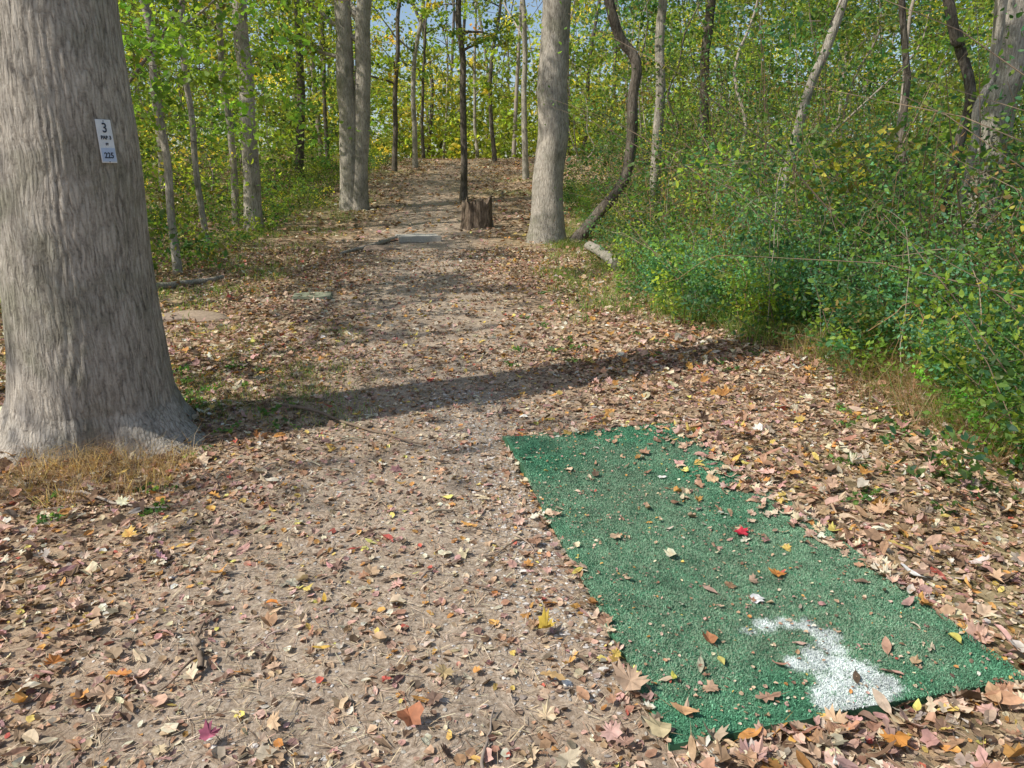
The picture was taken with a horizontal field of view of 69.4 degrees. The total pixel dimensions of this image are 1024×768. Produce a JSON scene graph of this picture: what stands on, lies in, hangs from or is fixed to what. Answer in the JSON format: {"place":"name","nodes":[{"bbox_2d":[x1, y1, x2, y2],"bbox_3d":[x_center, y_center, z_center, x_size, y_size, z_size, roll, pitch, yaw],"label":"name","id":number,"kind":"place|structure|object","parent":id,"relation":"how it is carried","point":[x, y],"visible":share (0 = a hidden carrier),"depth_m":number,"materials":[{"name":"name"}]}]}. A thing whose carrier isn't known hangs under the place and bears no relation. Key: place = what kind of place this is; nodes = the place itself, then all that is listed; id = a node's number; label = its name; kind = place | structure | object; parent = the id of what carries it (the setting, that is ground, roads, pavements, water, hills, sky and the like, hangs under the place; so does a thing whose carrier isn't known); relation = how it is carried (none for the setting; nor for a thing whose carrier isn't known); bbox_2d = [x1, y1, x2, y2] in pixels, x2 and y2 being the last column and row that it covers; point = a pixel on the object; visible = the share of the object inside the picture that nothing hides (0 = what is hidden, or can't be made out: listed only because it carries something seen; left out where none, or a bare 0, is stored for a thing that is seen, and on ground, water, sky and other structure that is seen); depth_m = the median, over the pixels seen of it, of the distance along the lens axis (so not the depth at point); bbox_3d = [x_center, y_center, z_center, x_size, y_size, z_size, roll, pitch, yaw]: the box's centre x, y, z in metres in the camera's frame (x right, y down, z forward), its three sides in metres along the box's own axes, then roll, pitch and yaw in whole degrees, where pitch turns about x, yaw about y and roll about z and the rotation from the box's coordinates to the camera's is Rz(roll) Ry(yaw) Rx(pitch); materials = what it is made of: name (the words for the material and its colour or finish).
{"place":"outdoors","nodes":[
{"label":"outdoors","id":0,"kind":"place"},
{"bbox_2d":[0,153,1023,767],"bbox_3d":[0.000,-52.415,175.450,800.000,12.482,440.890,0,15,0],"label":"forest ground","id":1,"kind":"structure","parent":0,"point":[310,743],"depth_m":3.39,"materials":[{"name":"brown soil"}]},
{"bbox_2d":[0,0,206,467],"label":"poplar tree","id":2,"kind":"object","parent":1,"relation":"on","point":[87,354],"visible":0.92,"depth_m":4.21,"materials":[{"name":"grey plant"}]},
{"bbox_2d":[95,119,116,162],"bbox_3d":[-2.271,-1.359,4.140,0.010,0.232,0.089,6,16,30],"label":"hole sign","id":3,"kind":"object","parent":2,"relation":"attached to","point":[106,140],"visible":1,"depth_m":4.14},
{"bbox_2d":[140,1,182,274],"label":"slender tree","id":4,"kind":"object","parent":1,"relation":"on","point":[169,192],"visible":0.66,"depth_m":10.68,"materials":[{"name":"grey plant"}]},
{"bbox_2d":[162,313,187,321],"bbox_3d":[-3.794,-0.728,8.314,0.620,0.139,0.420,0,15,0],"label":"rock","id":5,"kind":"object","parent":1,"relation":"on","point":[176,317],"visible":0.26,"depth_m":8.15,"materials":[{"name":"beige stone"}]},
{"bbox_2d":[149,0,234,190],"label":"oak tree","id":6,"kind":"object","parent":1,"relation":"on","point":[158,139],"visible":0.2,"depth_m":22.69,"materials":[{"name":"grey plant"}]},
{"bbox_2d":[173,310,226,321],"bbox_3d":[-3.639,-0.736,8.403,0.854,0.184,0.560,0,15,0],"label":"rock","id":7,"kind":"object","parent":1,"relation":"on","point":[200,315],"visible":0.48,"depth_m":8.29,"materials":[{"name":"beige stone"}]},
{"bbox_2d":[118,0,284,247],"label":"slender tree","id":8,"kind":"object","parent":1,"relation":"on","point":[196,175],"visible":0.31,"depth_m":13.25,"materials":[{"name":"grey plant"}]},
{"bbox_2d":[187,0,240,225],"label":"slender tree","id":9,"kind":"object","parent":1,"relation":"on","point":[233,170],"visible":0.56,"depth_m":16.80,"materials":[{"name":"grey plant"}]},
{"bbox_2d":[232,0,263,230],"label":"forest tree","id":10,"kind":"object","parent":1,"relation":"on","point":[251,175],"visible":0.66,"depth_m":16.11,"materials":[{"name":"grey plant"}]},
{"bbox_2d":[243,298,270,301],"bbox_3d":[-3.256,-1.041,9.406,0.441,0.091,0.294,0,15,0],"label":"rock","id":11,"kind":"object","parent":1,"relation":"on","point":[258,299],"visible":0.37,"depth_m":9.35,"materials":[{"name":"beige stone"}]},
{"bbox_2d":[118,0,424,272],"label":"understory foliage","id":12,"kind":"object","parent":1,"relation":"on","point":[146,150],"visible":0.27,"depth_m":22.18,"materials":[{"name":"green plant"}]},
{"bbox_2d":[142,142,411,276],"bbox_3d":[-9.783,-6.942,24.044,11.051,3.794,33.093,0,15,0],"label":"shrub thicket","id":13,"kind":"object","parent":1,"relation":"on","point":[308,172],"visible":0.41,"depth_m":18.86,"materials":[{"name":"green plant"}]},
{"bbox_2d":[260,0,354,158],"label":"slender tree","id":14,"kind":"object","parent":1,"relation":"on","point":[325,122],"visible":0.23,"depth_m":33.63,"materials":[{"name":"green plant"}]},
{"bbox_2d":[291,292,332,299],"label":"stone slab","id":15,"kind":"structure","parent":1,"relation":"on","point":[322,295],"depth_m":9.54,"materials":[{"name":"grey stone"}]},
{"bbox_2d":[294,0,386,177],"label":"slender tree","id":16,"kind":"object","parent":1,"relation":"on","point":[298,131],"visible":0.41,"depth_m":28.07,"materials":[{"name":"brown plant"}]},
{"bbox_2d":[262,0,440,210],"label":"twin trunk tree","id":17,"kind":"object","parent":1,"relation":"on","point":[354,106],"visible":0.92,"depth_m":20.31,"materials":[{"name":"grey plant"}]},
{"bbox_2d":[317,0,401,171],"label":"slender tree","id":18,"kind":"object","parent":1,"relation":"on","point":[394,82],"visible":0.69,"depth_m":31.17,"materials":[{"name":"green plant"}]},
{"bbox_2d":[118,0,605,165],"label":"overhanging boughs","id":19,"kind":"object","parent":1,"relation":"on","point":[178,51],"visible":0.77,"depth_m":8.37,"materials":[{"name":"green plant"}]},
{"bbox_2d":[352,245,399,251],"bbox_3d":[-2.553,-2.498,13.804,0.932,0.192,0.612,0,15,0],"label":"rock","id":20,"kind":"object","parent":1,"relation":"on","point":[371,248],"visible":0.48,"depth_m":13.63,"materials":[{"name":"beige stone"}]},
{"bbox_2d":[370,0,450,167],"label":"slender tree","id":21,"kind":"object","parent":1,"relation":"on","point":[414,50],"visible":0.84,"depth_m":32.95,"materials":[{"name":"grey plant"}]},
{"bbox_2d":[395,233,441,242],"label":"stone slab","id":22,"kind":"structure","parent":1,"relation":"on","point":[417,238],"depth_m":14.87,"materials":[{"name":"grey stone"}]},
{"bbox_2d":[373,0,495,158],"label":"slender tree","id":23,"kind":"object","parent":1,"relation":"on","point":[443,33],"visible":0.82,"depth_m":40.43,"materials":[{"name":"green plant"}]},
{"bbox_2d":[408,0,482,158],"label":"slender tree","id":24,"kind":"object","parent":1,"relation":"on","point":[443,90],"visible":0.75,"depth_m":45.75,"materials":[{"name":"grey plant"}]},
{"bbox_2d":[460,195,493,230],"bbox_3d":[-0.795,-4.002,17.419,0.871,0.875,0.850,-6,16,-23],"label":"tree stump","id":25,"kind":"object","parent":1,"relation":"on","point":[477,214],"visible":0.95,"depth_m":17.17,"materials":[{"name":"brown wood"}]},
{"bbox_2d":[449,0,518,199],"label":"slender tree","id":26,"kind":"object","parent":1,"relation":"on","point":[476,42],"visible":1,"depth_m":22.37,"materials":[{"name":"brown plant"}]},
{"bbox_2d":[448,0,521,157],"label":"slender tree","id":27,"kind":"object","parent":1,"relation":"on","point":[475,93],"visible":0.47,"depth_m":44.09,"materials":[{"name":"grey plant"}]},
{"bbox_2d":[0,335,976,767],"bbox_3d":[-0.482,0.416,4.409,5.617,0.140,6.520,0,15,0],"label":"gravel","id":28,"kind":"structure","parent":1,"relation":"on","point":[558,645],"depth_m":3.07,"materials":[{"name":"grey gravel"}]},
{"bbox_2d":[471,0,527,161],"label":"slender tree","id":29,"kind":"object","parent":1,"relation":"on","point":[488,86],"visible":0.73,"depth_m":37.03,"materials":[{"name":"green plant"}]},
{"bbox_2d":[473,0,529,179],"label":"slender tree","id":30,"kind":"object","parent":1,"relation":"on","point":[525,164],"visible":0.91,"depth_m":28.27,"materials":[{"name":"grey plant"}]},
{"bbox_2d":[0,152,1023,767],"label":"leaf litter","id":31,"kind":"object","parent":1,"relation":"on","point":[754,752],"visible":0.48,"depth_m":3.81,"materials":[{"name":"brown plant"}]},
{"bbox_2d":[0,188,1023,511],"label":"grass","id":32,"kind":"structure","parent":1,"relation":"on","point":[94,466],"depth_m":5.83,"materials":[{"name":"beige plant"}]},
{"bbox_2d":[0,313,1023,767],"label":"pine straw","id":33,"kind":"object","parent":1,"relation":"on","point":[184,717],"visible":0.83,"depth_m":2.81,"materials":[{"name":"brown plant"}]},
{"bbox_2d":[0,320,1023,767],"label":"fallen twigs","id":34,"kind":"object","parent":1,"relation":"on","point":[198,658],"visible":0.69,"depth_m":3.86,"materials":[{"name":"brown wood"}]},
{"bbox_2d":[30,284,1023,523],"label":"ground plants","id":35,"kind":"object","parent":1,"relation":"on","point":[147,511],"visible":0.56,"depth_m":4.87,"materials":[{"name":"green plant"}]},
{"bbox_2d":[156,235,907,289],"bbox_3d":[3.081,-2.305,12.746,16.775,0.570,6.245,-1,15,-5],"label":"fallen branch","id":36,"kind":"object","parent":1,"relation":"on","point":[166,285],"visible":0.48,"depth_m":10.29,"materials":[{"name":"brown wood"}]},
{"bbox_2d":[525,0,570,243],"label":"forest tree","id":37,"kind":"object","parent":1,"relation":"on","point":[547,223],"visible":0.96,"depth_m":14.19,"materials":[{"name":"grey plant"}]},
{"bbox_2d":[120,0,1023,159],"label":"distant forest","id":38,"kind":"object","parent":1,"relation":"on","point":[507,122],"visible":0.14,"depth_m":49.30,"materials":[{"name":"green plant"}]},
{"bbox_2d":[584,241,620,269],"bbox_3d":[1.502,-2.177,12.445,0.166,0.282,2.186,-1,15,-5],"label":"fallen log","id":39,"kind":"object","parent":1,"relation":"on","point":[598,251],"visible":0.83,"depth_m":12.14,"materials":[{"name":"beige wood"}]},
{"bbox_2d":[568,0,641,242],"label":"leaning tree","id":40,"kind":"object","parent":1,"relation":"on","point":[636,74],"visible":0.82,"depth_m":14.20,"materials":[{"name":"brown plant"}]},
{"bbox_2d":[648,0,667,230],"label":"slender tree","id":41,"kind":"object","parent":1,"relation":"on","point":[659,42],"visible":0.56,"depth_m":15.55,"materials":[{"name":"grey plant"}]},
{"bbox_2d":[616,235,731,296],"bbox_3d":[2.123,-1.540,9.578,1.501,0.811,1.569,0,15,0],"label":"shrub","id":42,"kind":"object","parent":1,"relation":"on","point":[648,272],"visible":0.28,"depth_m":9.40,"materials":[{"name":"green plant"}]},
{"bbox_2d":[694,0,715,207],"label":"forest tree","id":43,"kind":"object","parent":1,"relation":"on","point":[705,42],"visible":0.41,"depth_m":17.57,"materials":[{"name":"grey plant"}]},
{"bbox_2d":[656,220,811,316],"bbox_3d":[2.392,-1.259,8.165,1.756,1.056,1.664,0,15,0],"label":"shrub","id":44,"kind":"object","parent":1,"relation":"on","point":[695,280],"visible":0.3,"depth_m":7.90,"materials":[{"name":"green plant"}]},
{"bbox_2d":[502,422,1023,750],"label":"artificial turf tee pad","id":45,"kind":"object","parent":1,"relation":"on","point":[836,668],"visible":0.92,"depth_m":2.89,"materials":[{"name":"green plastic"}]},
{"bbox_2d":[520,0,1023,521],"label":"shrub thicket","id":46,"kind":"object","parent":1,"relation":"on","point":[864,322],"visible":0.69,"depth_m":7.20,"materials":[{"name":"green plant"}]},
{"bbox_2d":[526,0,1023,322],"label":"understory foliage","id":47,"kind":"object","parent":1,"relation":"on","point":[929,7],"visible":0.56,"depth_m":15.90,"materials":[{"name":"green plant"}]},
{"bbox_2d":[707,227,894,333],"bbox_3d":[2.918,-1.064,7.481,1.785,1.101,1.947,13,20,40],"label":"shrub","id":48,"kind":"object","parent":1,"relation":"on","point":[781,281],"visible":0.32,"depth_m":7.18,"materials":[{"name":"green plant"}]},
{"bbox_2d":[762,0,847,268],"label":"leaning tree","id":49,"kind":"object","parent":1,"relation":"on","point":[836,21],"visible":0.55,"depth_m":10.15,"materials":[{"name":"grey plant"}]},
{"bbox_2d":[613,143,1023,404],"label":"bare canes","id":50,"kind":"object","parent":1,"relation":"on","point":[908,254],"visible":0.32,"depth_m":7.25,"materials":[{"name":"plant"}]},
{"bbox_2d":[704,156,967,302],"bbox_3d":[3.406,-1.682,8.284,2.644,1.820,2.690,0,15,0],"label":"shrub","id":51,"kind":"object","parent":1,"relation":"on","point":[800,232],"visible":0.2,"depth_m":7.86,"materials":[{"name":"green plant"}]},
{"bbox_2d":[654,120,1018,283],"bbox_3d":[3.891,-2.115,9.089,3.297,2.120,3.131,-4,16,-14],"label":"shrub","id":52,"kind":"object","parent":1,"relation":"on","point":[779,194],"visible":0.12,"depth_m":8.92,"materials":[{"name":"green plant"}]},
{"bbox_2d":[721,217,991,347],"bbox_3d":[3.274,-0.941,6.899,2.039,1.238,2.216,13,20,41],"label":"shrub","id":53,"kind":"object","parent":1,"relation":"on","point":[827,291],"visible":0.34,"depth_m":6.60,"materials":[{"name":"green plant"}]},
{"bbox_2d":[884,0,910,286],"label":"slender tree","id":54,"kind":"object","parent":1,"relation":"on","point":[904,45],"visible":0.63,"depth_m":8.86,"materials":[{"name":"grey plant"}]},
{"bbox_2d":[807,208,1023,366],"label":"shrub","id":55,"kind":"object","parent":1,"relation":"on","point":[961,266],"visible":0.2,"depth_m":6.05,"materials":[{"name":"green plant"}]},
{"bbox_2d":[809,114,1023,332],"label":"shrub","id":56,"kind":"object","parent":1,"relation":"on","point":[946,217],"visible":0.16,"depth_m":7.26,"materials":[{"name":"green plant"}]},
{"bbox_2d":[924,0,975,289],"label":"leaning tree","id":57,"kind":"object","parent":1,"relation":"on","point":[964,62],"visible":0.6,"depth_m":7.96,"materials":[{"name":"brown plant"}]},
{"bbox_2d":[881,290,1023,410],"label":"shrub","id":58,"kind":"object","parent":1,"relation":"on","point":[965,320],"visible":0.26,"depth_m":5.30,"materials":[{"name":"green plant"}]},
{"bbox_2d":[936,0,1007,296],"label":"leaning tree","id":59,"kind":"object","parent":1,"relation":"on","point":[996,47],"visible":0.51,"depth_m":7.47,"materials":[{"name":"grey plant"}]},
{"bbox_2d":[951,0,1023,287],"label":"forest tree","id":60,"kind":"object","parent":1,"relation":"on","point":[1015,39],"visible":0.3,"depth_m":8.69,"materials":[{"name":"grey plant"}]},
{"bbox_2d":[119,0,1022,157],"label":"sky","id":61,"kind":"structure","parent":0,"point":[530,9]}
]}

